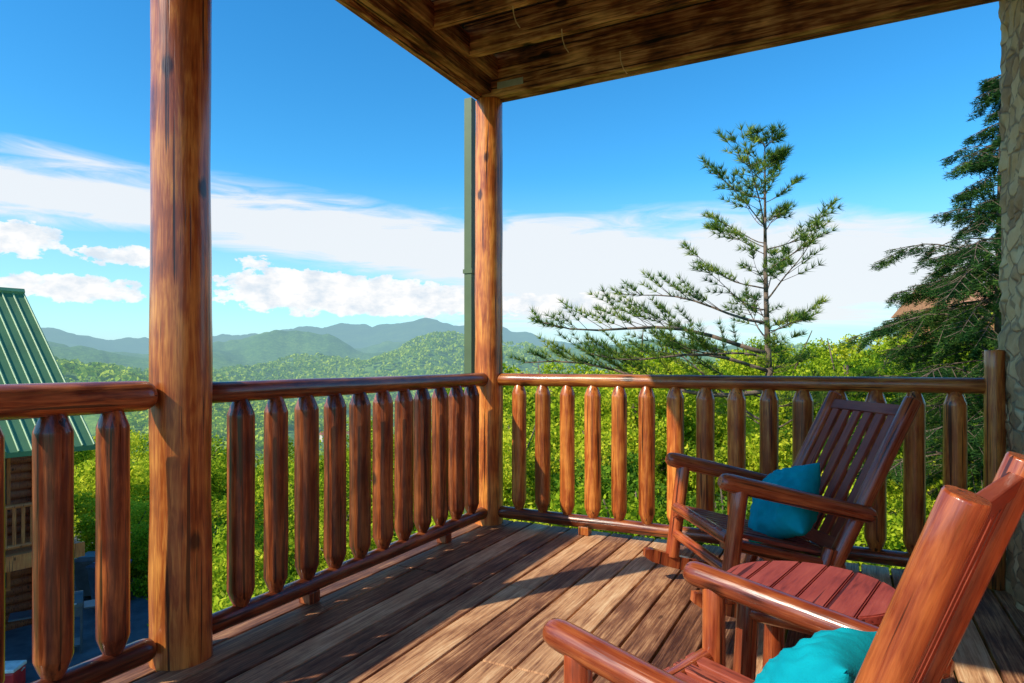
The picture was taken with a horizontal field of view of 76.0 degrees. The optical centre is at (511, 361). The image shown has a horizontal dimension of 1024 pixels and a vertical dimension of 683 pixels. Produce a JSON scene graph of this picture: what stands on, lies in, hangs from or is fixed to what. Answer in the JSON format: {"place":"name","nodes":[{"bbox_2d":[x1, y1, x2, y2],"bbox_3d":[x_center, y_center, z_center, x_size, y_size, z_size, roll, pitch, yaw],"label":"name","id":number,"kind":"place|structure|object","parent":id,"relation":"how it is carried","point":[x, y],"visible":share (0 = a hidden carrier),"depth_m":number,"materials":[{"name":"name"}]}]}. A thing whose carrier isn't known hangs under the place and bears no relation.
{"place":"outdoors","nodes":[
{"label":"outdoors","id":0,"kind":"place"},
{"bbox_2d":[8,590,94,653],"bbox_3d":[-8.984,5.202,12.976,1.560,1.175,0.578,0,0,-33],"label":"barbecue grill","id":1,"kind":"object","parent":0,"point":[78,608],"visible":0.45,"depth_m":13.00,"materials":[{"name":"metal"}]},
{"bbox_2d":[5,520,259,682],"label":"driveway","id":2,"kind":"structure","parent":0,"point":[18,643],"depth_m":13.87,"materials":[{"name":"grey asphalt"}]},
{"bbox_2d":[4,660,26,682],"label":"cooler","id":3,"kind":"object","parent":2,"relation":"on","point":[15,671],"visible":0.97,"depth_m":11.60,"materials":[{"name":"red plastic"}]},
{"bbox_2d":[74,551,94,595],"bbox_3d":[-10.305,5.255,16.130,0.680,1.070,0.740,0,0,-10],"label":"trash bin","id":4,"kind":"object","parent":2,"relation":"on","point":[81,563],"visible":0.4,"depth_m":15.81,"materials":[{"name":"plastic"}]},
{"bbox_2d":[86,559,132,600],"bbox_3d":[-9.595,5.255,15.630,0.680,1.070,0.740,0,0,10],"label":"trash bin","id":5,"kind":"object","parent":2,"relation":"on","point":[90,568],"visible":0.2,"depth_m":15.36,"materials":[{"name":"plastic"}]},
{"bbox_2d":[41,318,871,505],"bbox_3d":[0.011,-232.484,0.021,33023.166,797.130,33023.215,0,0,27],"label":"ground","id":6,"kind":"structure","parent":0,"point":[359,341],"depth_m":3383.61,"materials":[{"name":"green plant"}]},
{"bbox_2d":[0,287,94,630],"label":"log cabin","id":7,"kind":"object","parent":6,"relation":"on","point":[26,355],"visible":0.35,"depth_m":14.30,"materials":[{"name":"green metal"}]},
{"bbox_2d":[5,458,10,505],"bbox_3d":[-11.152,2.565,13.652,0.065,1.120,1.140,0,0,36],"label":"window","id":8,"kind":"structure","parent":7,"relation":"in","point":[7,460],"depth_m":14.07,"materials":[{"name":"wood"}]},
{"bbox_2d":[5,538,10,591],"bbox_3d":[-11.152,4.365,13.652,0.065,1.120,1.140,0,0,36],"label":"window","id":9,"kind":"structure","parent":7,"relation":"in","point":[7,575],"depth_m":14.07,"materials":[{"name":"wood"}]},
{"bbox_2d":[74,450,91,463],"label":"tree","id":10,"kind":"object","parent":6,"relation":"on","point":[79,454],"visible":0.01,"depth_m":30.47,"materials":[{"name":"green plant"}]},
{"bbox_2d":[74,475,141,515],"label":"tree","id":11,"kind":"object","parent":6,"relation":"on","point":[83,482],"depth_m":28.96,"materials":[{"name":"green plant"}]},
{"bbox_2d":[74,429,147,491],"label":"tree","id":12,"kind":"object","parent":6,"relation":"on","point":[135,439],"visible":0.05,"depth_m":33.51,"materials":[{"name":"green plant"}]},
{"bbox_2d":[75,437,147,469],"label":"tree","id":13,"kind":"object","parent":6,"relation":"on","point":[130,450],"depth_m":38.47,"materials":[{"name":"green plant"}]},
{"bbox_2d":[74,491,149,577],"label":"tree","id":14,"kind":"object","parent":6,"relation":"on","point":[139,516],"visible":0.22,"depth_m":18.07,"materials":[{"name":"green plant"}]},
{"bbox_2d":[74,457,149,536],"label":"tree","id":15,"kind":"object","parent":6,"relation":"on","point":[141,481],"visible":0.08,"depth_m":22.30,"materials":[{"name":"green plant"}]},
{"bbox_2d":[130,514,226,599],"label":"tree","id":16,"kind":"object","parent":6,"relation":"on","point":[142,536],"visible":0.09,"depth_m":16.55,"materials":[{"name":"green plant"}]},
{"bbox_2d":[130,433,226,495],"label":"tree","id":17,"kind":"object","parent":6,"relation":"on","point":[213,451],"visible":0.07,"depth_m":37.99,"materials":[{"name":"green plant"}]},
{"bbox_2d":[140,455,226,515],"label":"tree","id":18,"kind":"object","parent":6,"relation":"on","point":[217,475],"visible":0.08,"depth_m":29.80,"materials":[{"name":"green plant"}]},
{"bbox_2d":[147,519,316,625],"bbox_3d":[-5.906,6.559,13.705,4.021,6.645,4.335,0,0,39],"label":"tree","id":19,"kind":"object","parent":6,"relation":"on","point":[220,541],"visible":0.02,"depth_m":13.72,"materials":[{"name":"green plant"}]},
{"bbox_2d":[212,584,265,612],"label":"tree","id":20,"kind":"object","parent":6,"relation":"on","point":[215,607],"depth_m":8.14,"materials":[{"name":"green plant"}]},
{"bbox_2d":[211,482,293,533],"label":"tree","id":21,"kind":"object","parent":6,"relation":"on","point":[217,512],"visible":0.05,"depth_m":21.54,"materials":[{"name":"green plant"}]},
{"bbox_2d":[212,546,299,612],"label":"tree","id":22,"kind":"object","parent":6,"relation":"on","point":[259,565],"visible":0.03,"depth_m":10.65,"materials":[{"name":"green plant"}]},
{"bbox_2d":[212,488,323,583],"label":"tree","id":23,"kind":"object","parent":6,"relation":"on","point":[261,516],"visible":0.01,"depth_m":18.55,"materials":[{"name":"green plant"}]},
{"bbox_2d":[219,463,323,523],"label":"tree","id":24,"kind":"object","parent":6,"relation":"on","point":[259,473],"visible":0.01,"depth_m":29.37,"materials":[{"name":"green plant"}]},
{"bbox_2d":[255,436,293,515],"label":"tree","id":25,"kind":"object","parent":6,"relation":"on","point":[290,458],"visible":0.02,"depth_m":38.86,"materials":[{"name":"green plant"}]},
{"bbox_2d":[255,455,372,540],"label":"tree","id":26,"kind":"object","parent":6,"relation":"on","point":[290,470],"visible":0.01,"depth_m":22.52,"materials":[{"name":"green plant"}]},
{"bbox_2d":[319,431,323,441],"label":"house","id":27,"kind":"structure","parent":6,"relation":"on","point":[321,435],"depth_m":793.50,"materials":[{"name":"paint"}]},
{"bbox_2d":[288,473,393,575],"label":"tree","id":28,"kind":"object","parent":6,"relation":"on","point":[291,534],"visible":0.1,"depth_m":17.12,"materials":[{"name":"green plant"}]},
{"bbox_2d":[293,523,398,570],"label":"tree","id":29,"kind":"object","parent":6,"relation":"on","point":[349,554],"visible":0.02,"depth_m":14.48,"materials":[{"name":"green plant"}]},
{"bbox_2d":[319,415,393,472],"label":"tree","id":30,"kind":"object","parent":6,"relation":"on","point":[347,448],"depth_m":37.83,"materials":[{"name":"green plant"}]},
{"bbox_2d":[320,437,393,506],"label":"tree","id":31,"kind":"object","parent":6,"relation":"on","point":[347,466],"visible":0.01,"depth_m":30.56,"materials":[{"name":"green plant"}]},
{"bbox_2d":[371,472,432,535],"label":"tree","id":32,"kind":"object","parent":6,"relation":"on","point":[414,527],"visible":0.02,"depth_m":22.90,"materials":[{"name":"green plant"}]},
{"bbox_2d":[392,529,415,540],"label":"tree","id":33,"kind":"object","parent":6,"relation":"on","point":[394,534],"depth_m":14.92,"materials":[{"name":"green plant"}]},
{"bbox_2d":[54,330,872,548],"bbox_3d":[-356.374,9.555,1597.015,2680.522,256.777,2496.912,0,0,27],"label":"forest","id":34,"kind":"object","parent":6,"relation":"on","point":[99,370],"visible":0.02,"depth_m":1907.77,"materials":[{"name":"green plant"}]},
{"bbox_2d":[445,387,533,407],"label":"tree","id":35,"kind":"object","parent":6,"relation":"on","point":[463,389],"depth_m":22.04,"materials":[{"name":"green plant"}]},
{"bbox_2d":[411,501,577,534],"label":"tree","id":36,"kind":"object","parent":6,"relation":"on","point":[514,520],"depth_m":8.84,"materials":[{"name":"green plant"}]},
{"bbox_2d":[431,410,559,522],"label":"tree","id":37,"kind":"object","parent":6,"relation":"on","point":[507,475],"visible":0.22,"depth_m":9.75,"materials":[{"name":"green plant"}]},
{"bbox_2d":[431,363,581,472],"bbox_3d":[-0.493,3.910,17.279,5.234,8.022,4.854,0,0,12],"label":"tree","id":38,"kind":"object","parent":6,"relation":"on","point":[530,404],"visible":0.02,"depth_m":16.97,"materials":[{"name":"green plant"}]},
{"bbox_2d":[503,388,559,499],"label":"tree","id":39,"kind":"object","parent":6,"relation":"on","point":[555,436],"visible":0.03,"depth_m":12.19,"materials":[{"name":"green plant"}]},
{"bbox_2d":[503,364,608,433],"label":"tree","id":40,"kind":"object","parent":6,"relation":"on","point":[551,390],"visible":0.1,"depth_m":20.32,"materials":[{"name":"green plant"}]},
{"bbox_2d":[537,359,616,390],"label":"tree","id":41,"kind":"object","parent":6,"relation":"on","point":[546,369],"visible":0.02,"depth_m":34.33,"materials":[{"name":"green plant"}]},
{"bbox_2d":[554,371,610,477],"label":"tree","id":42,"kind":"object","parent":6,"relation":"on","point":[601,388],"depth_m":22.05,"materials":[{"name":"green plant"}]},
{"bbox_2d":[526,450,695,536],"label":"tree","id":43,"kind":"object","parent":6,"relation":"on","point":[632,472],"visible":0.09,"depth_m":9.28,"materials":[{"name":"green plant"}]},
{"bbox_2d":[551,413,695,509],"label":"tree","id":44,"kind":"object","parent":6,"relation":"on","point":[632,439],"visible":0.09,"depth_m":11.71,"materials":[{"name":"green plant"}]},
{"bbox_2d":[548,482,715,545],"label":"tree","id":45,"kind":"object","parent":6,"relation":"on","point":[632,513],"visible":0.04,"depth_m":7.66,"materials":[{"name":"green plant"}]},
{"bbox_2d":[575,331,695,472],"bbox_3d":[3.070,2.869,14.940,3.377,7.284,3.132,0,0,-22],"label":"tree","id":46,"kind":"object","parent":6,"relation":"on","point":[633,395],"visible":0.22,"depth_m":14.34,"materials":[{"name":"green plant"}]},
{"bbox_2d":[613,344,712,467],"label":"tree","id":47,"kind":"object","parent":6,"relation":"on","point":[664,359],"visible":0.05,"depth_m":19.77,"materials":[{"name":"green plant"}]},
{"bbox_2d":[504,121,882,427],"bbox_3d":[3.010,0.848,12.184,6.339,10.386,4.249,0,0,0],"label":"pine tree","id":48,"kind":"object","parent":6,"relation":"on","point":[780,155],"visible":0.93,"depth_m":11.79,"materials":[{"name":"green plant"}]},
{"bbox_2d":[655,489,751,545],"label":"tree","id":49,"kind":"object","parent":6,"relation":"on","point":[722,509],"visible":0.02,"depth_m":8.10,"materials":[{"name":"green plant"}]},
{"bbox_2d":[630,361,791,543],"bbox_3d":[4.695,3.265,15.459,4.043,6.579,4.564,0,0,42],"label":"tree","id":50,"kind":"object","parent":6,"relation":"on","point":[721,433],"visible":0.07,"depth_m":14.80,"materials":[{"name":"green plant"}]},
{"bbox_2d":[666,410,823,544],"bbox_3d":[4.422,3.592,12.566,2.822,5.302,2.960,0,0,10],"label":"tree","id":51,"kind":"object","parent":6,"relation":"on","point":[752,454],"visible":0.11,"depth_m":11.84,"materials":[{"name":"green plant"}]},
{"bbox_2d":[717,336,803,375],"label":"tree","id":52,"kind":"object","parent":6,"relation":"on","point":[753,343],"visible":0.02,"depth_m":33.47,"materials":[{"name":"green plant"}]},
{"bbox_2d":[716,346,805,375],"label":"tree","id":53,"kind":"object","parent":6,"relation":"on","point":[718,361],"visible":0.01,"depth_m":28.54,"materials":[{"name":"green plant"}]},
{"bbox_2d":[718,331,834,414],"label":"tree","id":54,"kind":"object","parent":6,"relation":"on","point":[741,369],"visible":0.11,"depth_m":19.86,"materials":[{"name":"green plant"}]},
{"bbox_2d":[749,364,892,429],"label":"tree","id":55,"kind":"object","parent":6,"relation":"on","point":[854,399],"visible":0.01,"depth_m":17.47,"materials":[{"name":"green plant"}]},
{"bbox_2d":[801,357,860,375],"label":"tree","id":56,"kind":"object","parent":6,"relation":"on","point":[845,364],"depth_m":24.08,"materials":[{"name":"green plant"}]},
{"bbox_2d":[779,428,893,527],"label":"tree","id":57,"kind":"object","parent":6,"relation":"on","point":[788,445],"visible":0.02,"depth_m":12.05,"materials":[{"name":"green plant"}]},
{"bbox_2d":[775,338,913,439],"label":"tree","id":58,"kind":"object","parent":6,"relation":"on","point":[853,370],"visible":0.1,"depth_m":14.96,"materials":[{"name":"green plant"}]},
{"bbox_2d":[802,334,896,364],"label":"tree","id":59,"kind":"object","parent":6,"relation":"on","point":[845,352],"visible":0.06,"depth_m":32.28,"materials":[{"name":"green plant"}]},
{"bbox_2d":[818,480,904,574],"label":"tree","id":60,"kind":"object","parent":6,"relation":"on","point":[892,541],"visible":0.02,"depth_m":7.86,"materials":[{"name":"green plant"}]},
{"bbox_2d":[824,447,981,569],"bbox_3d":[6.089,3.675,9.994,2.590,5.185,2.295,0,0,26],"label":"tree","id":61,"kind":"object","parent":6,"relation":"on","point":[895,490],"visible":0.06,"depth_m":9.64,"materials":[{"name":"green plant"}]},
{"bbox_2d":[847,336,962,444],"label":"tree","id":62,"kind":"object","parent":6,"relation":"on","point":[856,357],"visible":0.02,"depth_m":17.62,"materials":[{"name":"green plant"}]},
{"bbox_2d":[855,345,964,447],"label":"tree","id":63,"kind":"object","parent":6,"relation":"on","point":[867,359],"visible":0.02,"depth_m":17.30,"materials":[{"name":"green plant"}]},
{"bbox_2d":[826,74,1000,562],"bbox_3d":[6.968,0.992,9.229,5.422,10.105,5.186,0,0,0],"label":"hemlock tree","id":64,"kind":"object","parent":6,"relation":"on","point":[943,320],"visible":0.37,"depth_m":9.12,"materials":[{"name":"green plant"}]},
{"bbox_2d":[891,492,935,551],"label":"tree","id":65,"kind":"object","parent":6,"relation":"on","point":[930,502],"visible":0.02,"depth_m":8.84,"materials":[{"name":"green plant"}]},
{"bbox_2d":[896,421,982,482],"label":"tree","id":66,"kind":"object","parent":6,"relation":"on","point":[900,450],"visible":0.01,"depth_m":12.98,"materials":[{"name":"green plant"}]},
{"bbox_2d":[891,284,993,337],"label":"house","id":67,"kind":"structure","parent":6,"relation":"on","point":[920,306],"depth_m":32.74,"materials":[{"name":"orange"}]},
{"bbox_2d":[926,319,993,428],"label":"tree","id":68,"kind":"object","parent":6,"relation":"on","point":[967,353],"depth_m":15.80,"materials":[{"name":"green plant"}]},
{"bbox_2d":[933,332,993,366],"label":"tree","id":69,"kind":"object","parent":6,"relation":"on","point":[963,361],"depth_m":16.73,"materials":[{"name":"green plant"}]},
{"bbox_2d":[997,0,1023,611],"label":"stone column","id":70,"kind":"structure","parent":6,"relation":"on","point":[1010,336],"depth_m":3.16,"materials":[{"name":"grey stone"}]},
{"bbox_2d":[102,520,1023,682],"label":"balcony deck","id":71,"kind":"structure","parent":70,"relation":"attached to","point":[473,603],"depth_m":2.89,"materials":[{"name":"brown wood"}]},
{"bbox_2d":[0,381,157,682],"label":"log railing","id":72,"kind":"object","parent":71,"relation":"on","point":[51,407],"visible":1,"depth_m":2.12,"materials":[{"name":"brown wood"}]},
{"bbox_2d":[148,0,212,671],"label":"porch post","id":73,"kind":"object","parent":71,"relation":"attached to","point":[180,447],"visible":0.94,"depth_m":2.44,"materials":[{"name":"brown wood"}]},
{"bbox_2d":[212,373,487,634],"bbox_3d":[-0.714,0.608,3.594,0.116,1.064,2.250,0,0,27],"label":"log railing","id":74,"kind":"object","parent":71,"relation":"on","point":[447,485],"visible":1,"depth_m":3.24,"materials":[{"name":"brown wood"}]},
{"bbox_2d":[463,97,475,513],"bbox_3d":[-0.308,1.910,4.791,0.075,7.660,0.075,0,0,27],"label":"downspout","id":75,"kind":"object","parent":71,"relation":"attached to","point":[469,222],"visible":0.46,"depth_m":4.76,"materials":[{"name":"green paint"}]},
{"bbox_2d":[475,97,502,525],"bbox_3d":[-0.166,-0.058,4.665,0.209,3.595,0.208,0,0,38],"label":"porch post","id":76,"kind":"object","parent":71,"relation":"attached to","point":[488,247],"visible":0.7,"depth_m":4.58,"materials":[{"name":"brown wood"}]},
{"bbox_2d":[497,373,985,566],"bbox_3d":[1.166,0.610,3.984,2.830,1.061,0.113,0,0,27],"label":"log railing","id":77,"kind":"object","parent":71,"relation":"on","point":[955,447],"visible":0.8,"depth_m":3.97,"materials":[{"name":"brown wood"}]},
{"bbox_2d":[643,391,921,617],"bbox_3d":[1.288,0.618,3.138,1.030,1.038,0.726,8,-1,-6],"label":"rocking chair","id":78,"kind":"object","parent":71,"relation":"on","point":[854,512],"visible":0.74,"depth_m":2.97,"materials":[{"name":"brown wood"}]},
{"bbox_2d":[748,462,820,543],"bbox_3d":[1.270,0.667,3.055,0.222,0.370,0.370,32,-29,-5],"label":"cushion","id":79,"kind":"object","parent":78,"relation":"on","point":[775,520],"visible":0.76,"depth_m":2.96,"materials":[{"name":"teal fabric"}]},
{"bbox_2d":[542,451,1023,682],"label":"rocking chair","id":80,"kind":"object","parent":71,"relation":"on","point":[964,538],"visible":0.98,"depth_m":1.32,"materials":[{"name":"brown wood"}]},
{"bbox_2d":[753,627,876,682],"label":"cushion","id":81,"kind":"object","parent":80,"relation":"on","point":[838,655],"visible":0.84,"depth_m":1.29,"materials":[{"name":"teal fabric"}]},
{"bbox_2d":[727,561,894,679],"bbox_3d":[0.905,0.912,2.000,0.496,0.461,0.500,0,0,38],"label":"side table","id":82,"kind":"object","parent":71,"relation":"on","point":[861,597],"visible":0.51,"depth_m":1.97,"materials":[{"name":"brown wood"}]},
{"bbox_2d":[983,350,1005,590],"bbox_3d":[2.438,0.540,3.309,0.096,1.200,0.094,0,0,27],"label":"railing post","id":83,"kind":"object","parent":71,"relation":"on","point":[994,408],"visible":0.63,"depth_m":3.27,"materials":[{"name":"brown wood"}]},
{"bbox_2d":[0,0,1000,347],"label":"sky","id":84,"kind":"structure","parent":0,"point":[337,152],"materials":[{"name":"blue"}]},
{"bbox_3d":[1.451,-0.332,0.803,0.210,3.355,3.400,0,0,27],"label":"house wall","id":85,"kind":"object","parent":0,"visible":0},
{"bbox_2d":[335,0,1000,102],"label":"porch roof","id":86,"kind":"structure","parent":85,"relation":"attached to","point":[503,51],"depth_m":3.95,"materials":[{"name":"brown wood"}]}
]}

